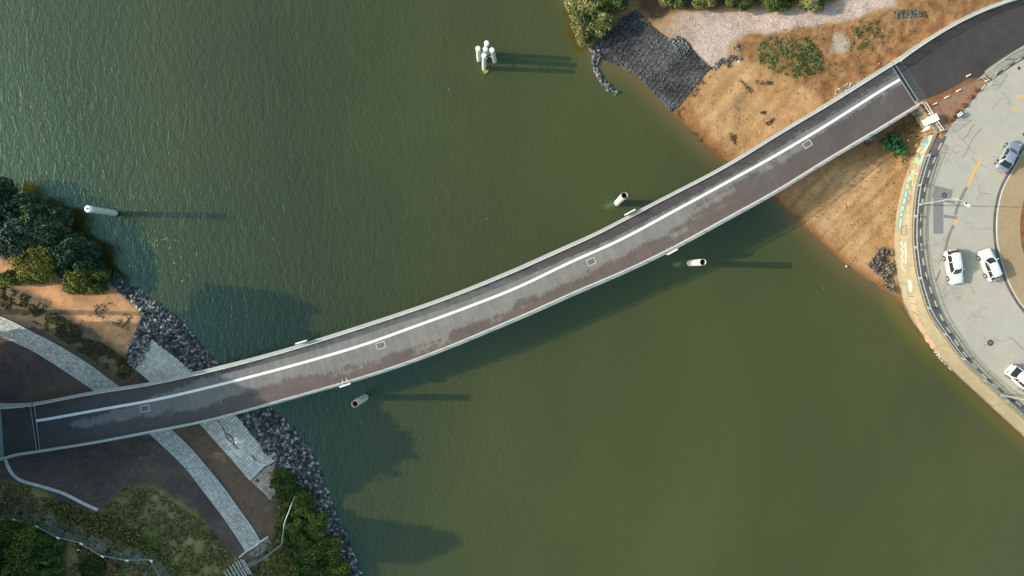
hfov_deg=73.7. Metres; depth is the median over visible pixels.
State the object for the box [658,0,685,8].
roadside bush
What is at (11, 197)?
willow tree
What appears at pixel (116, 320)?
dry twigs
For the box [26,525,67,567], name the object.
corner bush
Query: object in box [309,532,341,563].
bank shrub
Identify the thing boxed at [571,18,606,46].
reed bush
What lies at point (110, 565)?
park bench
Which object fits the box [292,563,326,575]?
bank shrub
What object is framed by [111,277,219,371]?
riprap
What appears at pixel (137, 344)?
riprap
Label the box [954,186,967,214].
sealed joint
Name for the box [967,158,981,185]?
lane marking
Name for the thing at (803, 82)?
dry grass
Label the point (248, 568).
concrete beam
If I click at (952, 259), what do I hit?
parked car
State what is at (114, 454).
gravel
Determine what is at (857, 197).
gravel
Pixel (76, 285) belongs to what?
yellow bush
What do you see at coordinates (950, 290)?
fine cracks
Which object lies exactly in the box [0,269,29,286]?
yellow bush
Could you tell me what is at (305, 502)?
bank shrub
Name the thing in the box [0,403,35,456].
ramp
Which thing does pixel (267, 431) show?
riprap
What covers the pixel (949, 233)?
sealed joint
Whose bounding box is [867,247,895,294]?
stones
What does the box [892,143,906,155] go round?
round bush
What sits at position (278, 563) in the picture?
grass
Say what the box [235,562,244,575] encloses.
concrete beam
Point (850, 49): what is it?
weeds
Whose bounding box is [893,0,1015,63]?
ramp parapet
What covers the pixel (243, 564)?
concrete beam
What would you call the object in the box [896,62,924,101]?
approach slab
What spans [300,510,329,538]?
bank shrub
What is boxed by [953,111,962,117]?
utility box
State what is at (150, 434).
path edging
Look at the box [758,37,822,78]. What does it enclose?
weeds
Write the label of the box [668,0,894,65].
gravel
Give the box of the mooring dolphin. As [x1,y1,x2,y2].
[476,40,496,73]
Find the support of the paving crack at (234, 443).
on the block revetment
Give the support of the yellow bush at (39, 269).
on the ground at (120, 470)
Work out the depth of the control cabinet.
91.53 m
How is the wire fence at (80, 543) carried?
on the ground at (120, 470)
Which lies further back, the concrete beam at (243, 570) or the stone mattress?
the stone mattress
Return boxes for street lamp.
[919,198,969,206]
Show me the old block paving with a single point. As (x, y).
(263, 484)
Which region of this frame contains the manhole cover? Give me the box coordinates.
[987,340,993,345]
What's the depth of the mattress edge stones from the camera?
95.05 m
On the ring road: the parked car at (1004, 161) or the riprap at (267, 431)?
the parked car at (1004, 161)
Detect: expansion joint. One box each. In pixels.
[30,406,39,449]
[891,64,918,102]
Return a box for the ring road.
[928,59,1023,396]
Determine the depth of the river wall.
94.14 m
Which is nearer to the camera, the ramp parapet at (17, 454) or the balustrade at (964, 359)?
the ramp parapet at (17, 454)
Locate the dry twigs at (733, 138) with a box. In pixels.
[729,133,736,144]
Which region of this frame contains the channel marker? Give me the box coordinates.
[84,205,118,215]
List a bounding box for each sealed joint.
[943,225,954,255]
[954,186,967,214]
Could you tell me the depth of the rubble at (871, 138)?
94.78 m
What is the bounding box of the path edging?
[0,316,259,550]
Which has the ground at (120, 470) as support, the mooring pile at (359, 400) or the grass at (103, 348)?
the grass at (103, 348)
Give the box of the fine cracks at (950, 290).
[938,280,961,301]
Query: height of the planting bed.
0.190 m
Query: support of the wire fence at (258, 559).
on the ground at (120, 470)
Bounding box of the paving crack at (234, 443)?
[217,420,265,463]
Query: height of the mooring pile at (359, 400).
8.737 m
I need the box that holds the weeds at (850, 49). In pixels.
[770,18,916,90]
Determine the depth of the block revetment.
93.88 m
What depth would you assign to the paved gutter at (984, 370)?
92.53 m
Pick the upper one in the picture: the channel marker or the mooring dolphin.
the mooring dolphin
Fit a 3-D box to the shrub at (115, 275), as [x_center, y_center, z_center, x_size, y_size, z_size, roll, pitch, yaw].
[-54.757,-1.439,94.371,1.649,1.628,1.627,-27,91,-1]
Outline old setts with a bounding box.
[247,538,270,556]
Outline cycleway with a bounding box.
[0,410,3,457]
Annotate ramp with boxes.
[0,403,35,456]
[897,0,1023,99]
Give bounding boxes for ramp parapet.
[0,402,31,408]
[0,450,38,460]
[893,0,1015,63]
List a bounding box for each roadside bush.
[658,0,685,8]
[691,0,717,8]
[724,0,754,11]
[758,0,791,12]
[798,0,826,13]
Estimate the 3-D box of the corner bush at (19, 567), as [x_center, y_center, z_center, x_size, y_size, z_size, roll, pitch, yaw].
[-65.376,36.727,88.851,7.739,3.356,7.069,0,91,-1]
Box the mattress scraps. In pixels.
[712,55,741,69]
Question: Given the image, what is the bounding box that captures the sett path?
[0,317,258,550]
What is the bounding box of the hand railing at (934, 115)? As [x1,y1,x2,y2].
[921,102,944,130]
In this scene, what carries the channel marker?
in the river water
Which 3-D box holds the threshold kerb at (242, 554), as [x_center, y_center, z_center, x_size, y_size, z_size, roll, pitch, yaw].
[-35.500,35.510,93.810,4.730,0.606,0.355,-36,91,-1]
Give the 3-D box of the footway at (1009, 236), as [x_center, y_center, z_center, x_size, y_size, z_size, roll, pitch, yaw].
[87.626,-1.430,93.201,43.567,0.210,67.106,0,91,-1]
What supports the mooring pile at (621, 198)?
in the river water
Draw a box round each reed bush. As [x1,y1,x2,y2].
[564,0,617,34]
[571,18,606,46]
[597,0,633,13]
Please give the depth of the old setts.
93.78 m
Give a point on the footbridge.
(845, 121)
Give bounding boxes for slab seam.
[902,62,925,97]
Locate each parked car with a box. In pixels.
[942,249,964,284]
[977,248,1002,281]
[994,139,1020,173]
[1005,364,1023,391]
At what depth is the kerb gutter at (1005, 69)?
92.47 m
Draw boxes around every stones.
[589,46,618,95]
[667,36,690,54]
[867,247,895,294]
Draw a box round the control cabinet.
[922,113,938,125]
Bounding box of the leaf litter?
[10,442,164,499]
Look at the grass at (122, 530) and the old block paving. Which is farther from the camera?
the old block paving
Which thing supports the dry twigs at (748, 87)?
on the ground at (120, 470)
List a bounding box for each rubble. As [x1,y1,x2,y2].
[834,82,853,97]
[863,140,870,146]
[866,133,877,141]
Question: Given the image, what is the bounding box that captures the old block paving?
[251,462,275,499]
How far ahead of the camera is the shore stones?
95.82 m
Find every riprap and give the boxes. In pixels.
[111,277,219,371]
[128,336,149,368]
[236,407,361,575]
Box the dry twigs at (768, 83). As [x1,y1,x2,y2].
[755,80,772,84]
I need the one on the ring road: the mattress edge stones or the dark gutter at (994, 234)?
the dark gutter at (994, 234)
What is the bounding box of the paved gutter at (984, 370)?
[922,144,1023,406]
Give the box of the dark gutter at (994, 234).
[993,145,1023,312]
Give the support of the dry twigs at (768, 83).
on the ground at (120, 470)
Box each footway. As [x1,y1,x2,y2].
[914,136,1023,415]
[985,46,1023,77]
[998,153,1023,304]
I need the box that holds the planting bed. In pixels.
[1020,202,1023,252]
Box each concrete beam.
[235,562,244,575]
[237,560,246,575]
[240,559,249,574]
[243,559,251,574]
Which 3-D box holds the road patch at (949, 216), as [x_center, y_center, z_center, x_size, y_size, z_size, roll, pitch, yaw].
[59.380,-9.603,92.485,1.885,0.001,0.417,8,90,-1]
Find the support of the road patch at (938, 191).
on the ring road
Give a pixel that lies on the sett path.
(180, 451)
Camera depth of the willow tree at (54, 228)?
90.70 m
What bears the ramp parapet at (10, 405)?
on the ramp at (17, 431)
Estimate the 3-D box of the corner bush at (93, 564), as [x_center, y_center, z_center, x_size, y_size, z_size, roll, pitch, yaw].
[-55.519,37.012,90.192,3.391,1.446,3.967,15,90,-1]
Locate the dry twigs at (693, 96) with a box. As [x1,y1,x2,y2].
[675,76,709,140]
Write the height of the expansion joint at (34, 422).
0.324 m
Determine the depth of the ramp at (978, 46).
92.34 m
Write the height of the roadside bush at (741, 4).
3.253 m
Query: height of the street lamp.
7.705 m
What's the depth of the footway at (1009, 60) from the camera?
92.47 m
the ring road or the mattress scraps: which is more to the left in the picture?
the mattress scraps
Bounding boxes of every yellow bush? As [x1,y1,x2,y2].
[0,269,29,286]
[7,241,56,284]
[59,265,111,294]
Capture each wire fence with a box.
[0,512,167,575]
[228,495,295,575]
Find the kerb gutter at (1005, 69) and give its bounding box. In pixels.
[985,56,1023,84]
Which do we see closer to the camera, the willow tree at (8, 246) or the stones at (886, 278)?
the willow tree at (8, 246)
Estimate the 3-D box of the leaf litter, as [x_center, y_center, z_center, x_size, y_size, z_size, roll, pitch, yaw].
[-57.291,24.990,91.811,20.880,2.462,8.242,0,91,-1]
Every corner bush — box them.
[0,516,43,563]
[0,547,38,575]
[23,563,64,575]
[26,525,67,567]
[78,554,105,575]
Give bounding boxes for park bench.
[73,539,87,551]
[103,558,116,570]
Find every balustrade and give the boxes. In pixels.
[913,154,1023,417]
[978,48,1023,79]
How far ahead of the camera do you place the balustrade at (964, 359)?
91.95 m
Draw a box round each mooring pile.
[351,394,368,407]
[614,192,627,205]
[686,259,705,265]
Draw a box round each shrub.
[110,271,121,282]
[271,467,295,496]
[274,513,303,541]
[281,533,324,570]
[283,488,315,517]
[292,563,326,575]
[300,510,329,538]
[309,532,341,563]
[322,557,351,575]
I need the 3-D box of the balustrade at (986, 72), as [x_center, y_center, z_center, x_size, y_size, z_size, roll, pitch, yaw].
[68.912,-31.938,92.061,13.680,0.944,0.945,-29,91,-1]
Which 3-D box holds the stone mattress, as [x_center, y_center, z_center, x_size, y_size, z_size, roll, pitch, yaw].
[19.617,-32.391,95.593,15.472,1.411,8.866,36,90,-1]
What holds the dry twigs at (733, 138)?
on the ground at (120, 470)
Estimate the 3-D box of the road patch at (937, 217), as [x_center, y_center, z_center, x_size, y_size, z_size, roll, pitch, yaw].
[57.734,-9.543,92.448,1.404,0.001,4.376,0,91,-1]
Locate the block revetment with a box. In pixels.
[135,339,274,480]
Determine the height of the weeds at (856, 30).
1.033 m
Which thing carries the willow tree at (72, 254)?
on the ground at (120, 470)
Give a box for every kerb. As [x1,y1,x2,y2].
[4,459,98,510]
[239,536,268,557]
[920,57,1023,407]
[996,150,1023,307]
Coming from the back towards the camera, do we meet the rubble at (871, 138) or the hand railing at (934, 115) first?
the rubble at (871, 138)
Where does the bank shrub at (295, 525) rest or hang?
on the ground at (120, 470)
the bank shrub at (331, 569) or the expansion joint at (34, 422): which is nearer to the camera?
the expansion joint at (34, 422)
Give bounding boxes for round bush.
[879,131,902,150]
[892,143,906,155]
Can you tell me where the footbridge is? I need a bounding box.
[27,61,922,452]
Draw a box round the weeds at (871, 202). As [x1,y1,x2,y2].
[804,144,919,279]
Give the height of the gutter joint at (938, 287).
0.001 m
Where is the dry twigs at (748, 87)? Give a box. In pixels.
[741,81,752,92]
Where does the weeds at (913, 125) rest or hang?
on the ground at (120, 470)
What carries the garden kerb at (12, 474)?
on the ground at (120, 470)
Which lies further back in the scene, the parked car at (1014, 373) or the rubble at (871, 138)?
the rubble at (871, 138)
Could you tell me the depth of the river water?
96.00 m
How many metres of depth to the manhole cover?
92.75 m
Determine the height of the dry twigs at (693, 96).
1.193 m
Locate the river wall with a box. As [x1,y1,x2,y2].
[894,100,1023,436]
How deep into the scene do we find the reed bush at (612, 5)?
92.30 m
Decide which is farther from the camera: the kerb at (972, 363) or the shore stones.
the shore stones
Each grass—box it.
[0,285,133,379]
[0,482,237,575]
[247,465,352,575]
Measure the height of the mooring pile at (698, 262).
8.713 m
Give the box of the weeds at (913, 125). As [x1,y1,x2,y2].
[892,109,930,164]
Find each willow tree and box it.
[0,176,39,237]
[0,211,44,259]
[13,196,73,250]
[43,231,102,280]
[89,260,110,283]
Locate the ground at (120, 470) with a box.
[0,0,1023,575]
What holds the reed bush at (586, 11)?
on the ground at (120, 470)
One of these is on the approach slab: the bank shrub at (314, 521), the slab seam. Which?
the slab seam
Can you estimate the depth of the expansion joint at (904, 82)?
92.16 m
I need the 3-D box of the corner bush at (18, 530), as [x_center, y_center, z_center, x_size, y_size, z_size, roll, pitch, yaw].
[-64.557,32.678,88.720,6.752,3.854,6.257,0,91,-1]
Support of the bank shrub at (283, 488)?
on the ground at (120, 470)
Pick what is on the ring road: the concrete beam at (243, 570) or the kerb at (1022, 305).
the kerb at (1022, 305)
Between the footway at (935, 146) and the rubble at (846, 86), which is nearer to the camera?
the footway at (935, 146)
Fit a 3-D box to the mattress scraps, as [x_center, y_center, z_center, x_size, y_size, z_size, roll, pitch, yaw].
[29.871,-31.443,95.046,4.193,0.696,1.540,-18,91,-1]
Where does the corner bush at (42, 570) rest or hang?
on the ground at (120, 470)
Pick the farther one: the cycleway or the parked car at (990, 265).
the parked car at (990, 265)
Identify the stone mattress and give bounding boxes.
[591,10,711,111]
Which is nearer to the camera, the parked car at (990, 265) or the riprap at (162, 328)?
the parked car at (990, 265)
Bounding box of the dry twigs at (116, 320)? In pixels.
[93,303,131,329]
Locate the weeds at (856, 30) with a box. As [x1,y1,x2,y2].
[851,21,883,51]
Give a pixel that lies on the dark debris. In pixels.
(918, 13)
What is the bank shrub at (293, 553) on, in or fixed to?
on the ground at (120, 470)
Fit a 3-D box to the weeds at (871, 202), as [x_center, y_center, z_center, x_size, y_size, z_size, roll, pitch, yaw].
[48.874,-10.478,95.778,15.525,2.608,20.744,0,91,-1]
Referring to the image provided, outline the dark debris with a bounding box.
[893,9,926,18]
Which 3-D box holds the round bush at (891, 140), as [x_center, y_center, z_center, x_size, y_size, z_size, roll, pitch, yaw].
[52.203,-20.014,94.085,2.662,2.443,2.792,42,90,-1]
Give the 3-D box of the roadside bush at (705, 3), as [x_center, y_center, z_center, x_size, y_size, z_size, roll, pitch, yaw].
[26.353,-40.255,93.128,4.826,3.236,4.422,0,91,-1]
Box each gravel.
[1,291,265,572]
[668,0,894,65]
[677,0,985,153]
[777,110,934,283]
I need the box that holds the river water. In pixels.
[0,0,1023,575]
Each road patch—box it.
[932,186,952,198]
[933,201,942,233]
[944,215,956,218]
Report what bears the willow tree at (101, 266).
on the ground at (120, 470)
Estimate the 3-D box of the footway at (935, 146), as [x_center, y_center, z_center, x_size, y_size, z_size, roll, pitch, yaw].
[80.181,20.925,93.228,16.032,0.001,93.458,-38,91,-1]
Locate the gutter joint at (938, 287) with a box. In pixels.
[925,143,1023,401]
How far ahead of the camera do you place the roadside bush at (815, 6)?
91.55 m
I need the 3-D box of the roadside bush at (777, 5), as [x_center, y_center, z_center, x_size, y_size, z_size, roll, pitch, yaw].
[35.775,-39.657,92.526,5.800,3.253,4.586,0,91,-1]

